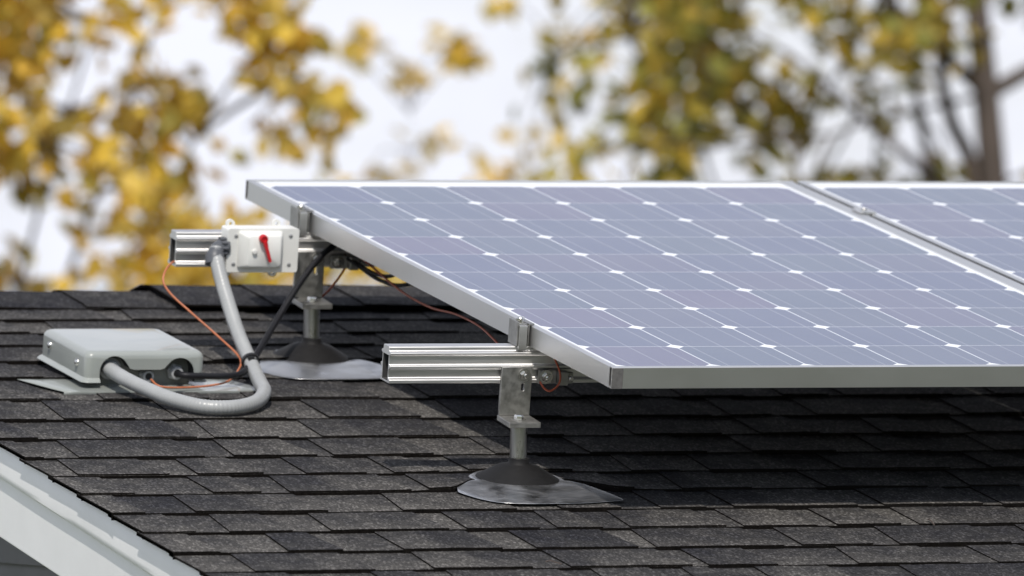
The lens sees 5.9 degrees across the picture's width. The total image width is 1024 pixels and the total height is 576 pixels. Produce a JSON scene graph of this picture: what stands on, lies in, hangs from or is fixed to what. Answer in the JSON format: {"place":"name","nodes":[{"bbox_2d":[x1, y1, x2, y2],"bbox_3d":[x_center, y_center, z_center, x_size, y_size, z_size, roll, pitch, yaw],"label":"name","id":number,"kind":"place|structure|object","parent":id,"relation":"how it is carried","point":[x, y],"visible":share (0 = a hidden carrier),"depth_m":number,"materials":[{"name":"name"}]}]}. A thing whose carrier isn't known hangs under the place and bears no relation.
{"place":"outdoors","nodes":[
{"label":"outdoors","id":0,"kind":"place"},
{"bbox_2d":[0,0,1023,291],"label":"sky","id":1,"kind":"structure","parent":0,"point":[476,107],"materials":[{"name":"white"}]},
{"bbox_3d":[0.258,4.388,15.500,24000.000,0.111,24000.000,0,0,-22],"label":"ground","id":2,"kind":"structure","parent":0,"visible":0},
{"bbox_2d":[0,0,396,291],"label":"maple tree","id":3,"kind":"object","parent":2,"relation":"on","point":[176,110],"visible":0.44,"depth_m":30.77,"materials":[{"name":"yellow plant"}]},
{"bbox_2d":[290,0,639,284],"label":"birch tree","id":4,"kind":"object","parent":2,"relation":"on","point":[458,57],"visible":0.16,"depth_m":36.90,"materials":[{"name":"yellow plant"}]},
{"bbox_2d":[0,284,1023,575],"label":"house","id":5,"kind":"structure","parent":2,"relation":"on","point":[292,476],"depth_m":15.69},
{"bbox_2d":[17,329,255,393],"bbox_3d":[-0.620,0.119,16.210,0.398,0.071,0.262,0,11,-22],"label":"junction box","id":6,"kind":"object","parent":5,"relation":"on","point":[82,356],"visible":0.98,"depth_m":16.15,"materials":[{"name":"grey paint"}]},
{"bbox_2d":[174,243,336,378],"bbox_3d":[-0.372,0.033,16.344,0.074,0.230,0.537,0,0,35],"label":"power cable","id":7,"kind":"object","parent":6,"relation":"attached to","point":[318,258],"visible":0.84,"depth_m":16.34,"materials":[{"name":"black rubber"}]},
{"bbox_2d":[100,237,270,414],"bbox_3d":[-0.470,0.059,16.159,0.459,0.288,0.300,0,0,-60],"label":"flexible conduit","id":8,"kind":"object","parent":5,"relation":"on","point":[219,249],"visible":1,"depth_m":16.07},
{"bbox_2d":[241,353,259,367],"bbox_3d":[-0.425,0.120,16.253,0.031,0.030,0.029,0,0,-22],"label":"cable tie","id":9,"kind":"object","parent":8,"relation":"attached to","point":[251,356],"visible":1,"depth_m":16.25,"materials":[{"name":"black plastic"}]},
{"bbox_2d":[260,251,381,379],"bbox_3d":[-0.324,0.044,16.440,0.246,0.211,0.277,0,0,-22],"label":"roof mount","id":10,"kind":"object","parent":5,"relation":"on","point":[310,355],"visible":0.94,"depth_m":16.46,"materials":[{"name":"metal"}]},
{"bbox_2d":[168,229,375,266],"bbox_3d":[0.522,-0.068,16.864,2.328,0.058,0.041,0,11,-22],"label":"mounting rail","id":11,"kind":"object","parent":10,"relation":"attached to","point":[188,247],"visible":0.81,"depth_m":16.44,"materials":[{"name":"metal"}]},
{"bbox_2d":[150,261,241,388],"bbox_3d":[-0.510,0.058,16.266,0.138,0.209,0.358,0,0,2],"label":"ground wire","id":12,"kind":"object","parent":11,"relation":"attached to","point":[203,323],"visible":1,"depth_m":16.32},
{"bbox_2d":[221,219,299,276],"bbox_3d":[-0.412,-0.062,16.432,0.126,0.096,0.060,0,11,-22],"label":"disconnect switch","id":13,"kind":"object","parent":11,"relation":"attached to","point":[272,247],"visible":1,"depth_m":16.42,"materials":[{"name":"white plastic"}]},
{"bbox_2d":[290,204,313,234],"bbox_3d":[-0.347,-0.116,16.506,0.028,0.049,0.039,0,11,-22],"label":"end clamp","id":14,"kind":"object","parent":11,"relation":"attached to","point":[299,216],"visible":1,"depth_m":16.49,"materials":[{"name":"silver metal"}]},
{"bbox_2d":[322,269,344,296],"bbox_3d":[-0.293,-0.019,16.550,0.064,0.076,0.009,0,0,-22],"label":"ground wire","id":15,"kind":"object","parent":11,"relation":"hanging from","point":[333,284],"visible":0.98,"depth_m":16.55,"materials":[{"name":"orange metal"}]},
{"bbox_2d":[329,255,363,269],"bbox_3d":[-0.273,-0.041,16.519,0.057,0.023,0.018,0,11,-22],"label":"grounding lug","id":16,"kind":"object","parent":11,"relation":"attached to","point":[339,262],"visible":0.94,"depth_m":16.52,"materials":[{"name":"silver metal"}]},
{"bbox_2d":[354,260,394,277],"bbox_3d":[-0.230,-0.048,16.467,0.213,0.065,0.140,0,0,40],"label":"panel lead","id":17,"kind":"object","parent":11,"relation":"hanging from","point":[368,270],"visible":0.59,"depth_m":16.43,"materials":[{"name":"black rubber"}]},
{"bbox_2d":[360,258,497,342],"bbox_3d":[-0.122,0.035,16.094,0.030,0.196,0.922,0,0,-19],"label":"ground wire","id":18,"kind":"object","parent":11,"relation":"attached to","point":[433,308],"visible":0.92,"depth_m":16.11,"materials":[{"name":"orange metal"}]},
{"bbox_2d":[851,207,875,215],"bbox_3d":[0.595,-0.116,16.883,0.030,0.040,0.038,0,11,-22],"label":"clamp","id":19,"kind":"object","parent":11,"relation":"attached to","point":[865,211],"visible":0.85,"depth_m":16.87,"materials":[{"name":"metal"}]},
{"bbox_2d":[457,366,622,503],"bbox_3d":[0.017,0.228,15.526,0.246,0.211,0.278,0,0,-22],"label":"roof mount","id":20,"kind":"object","parent":5,"relation":"on","point":[517,478],"visible":1,"depth_m":15.55,"materials":[{"name":"metal"}]},
{"bbox_2d":[380,343,611,383],"bbox_3d":[0.884,0.116,15.960,2.328,0.058,0.041,0,11,-22],"label":"mounting rail","id":21,"kind":"object","parent":20,"relation":"attached to","point":[449,363],"visible":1,"depth_m":15.56,"materials":[{"name":"metal"}]},
{"bbox_2d":[508,316,534,348],"bbox_3d":[0.015,0.068,15.602,0.028,0.049,0.039,0,11,-22],"label":"end clamp","id":22,"kind":"object","parent":21,"relation":"attached to","point":[518,332],"visible":1,"depth_m":15.59,"materials":[{"name":"metal"}]},
{"bbox_2d":[537,370,573,385],"bbox_3d":[0.069,0.141,15.607,0.057,0.023,0.018,0,11,-22],"label":"grounding lug","id":23,"kind":"object","parent":21,"relation":"attached to","point":[549,377],"visible":1,"depth_m":15.61,"materials":[{"name":"metal"}]},
{"bbox_2d":[539,359,560,391],"bbox_3d":[0.052,0.124,15.620,0.034,0.079,0.054,0,0,-22],"label":"ground wire","id":24,"kind":"object","parent":23,"relation":"attached to","point":[556,386],"visible":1,"depth_m":15.60,"materials":[{"name":"orange metal"}]},
{"bbox_2d":[245,179,1023,388],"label":"solar panel","id":25,"kind":"object","parent":21,"relation":"on","point":[706,284],"visible":1,"depth_m":16.14,"materials":[{"name":"glass"}]},
{"bbox_2d":[344,254,410,286],"bbox_3d":[-0.219,-0.039,16.425,0.161,0.075,0.252,0,0,-52],"label":"panel lead","id":26,"kind":"object","parent":25,"relation":"hanging from","point":[376,278],"visible":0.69,"depth_m":16.41,"materials":[{"name":"black rubber"}]},
{"bbox_2d":[797,181,1023,284],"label":"solar panel","id":27,"kind":"object","parent":21,"relation":"on","point":[980,224],"visible":0.66,"depth_m":16.95,"materials":[{"name":"glass"}]},
{"bbox_2d":[511,0,1023,183],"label":"ash tree","id":28,"kind":"object","parent":2,"relation":"on","point":[717,76],"visible":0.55,"depth_m":33.55,"materials":[{"name":"yellow plant"}]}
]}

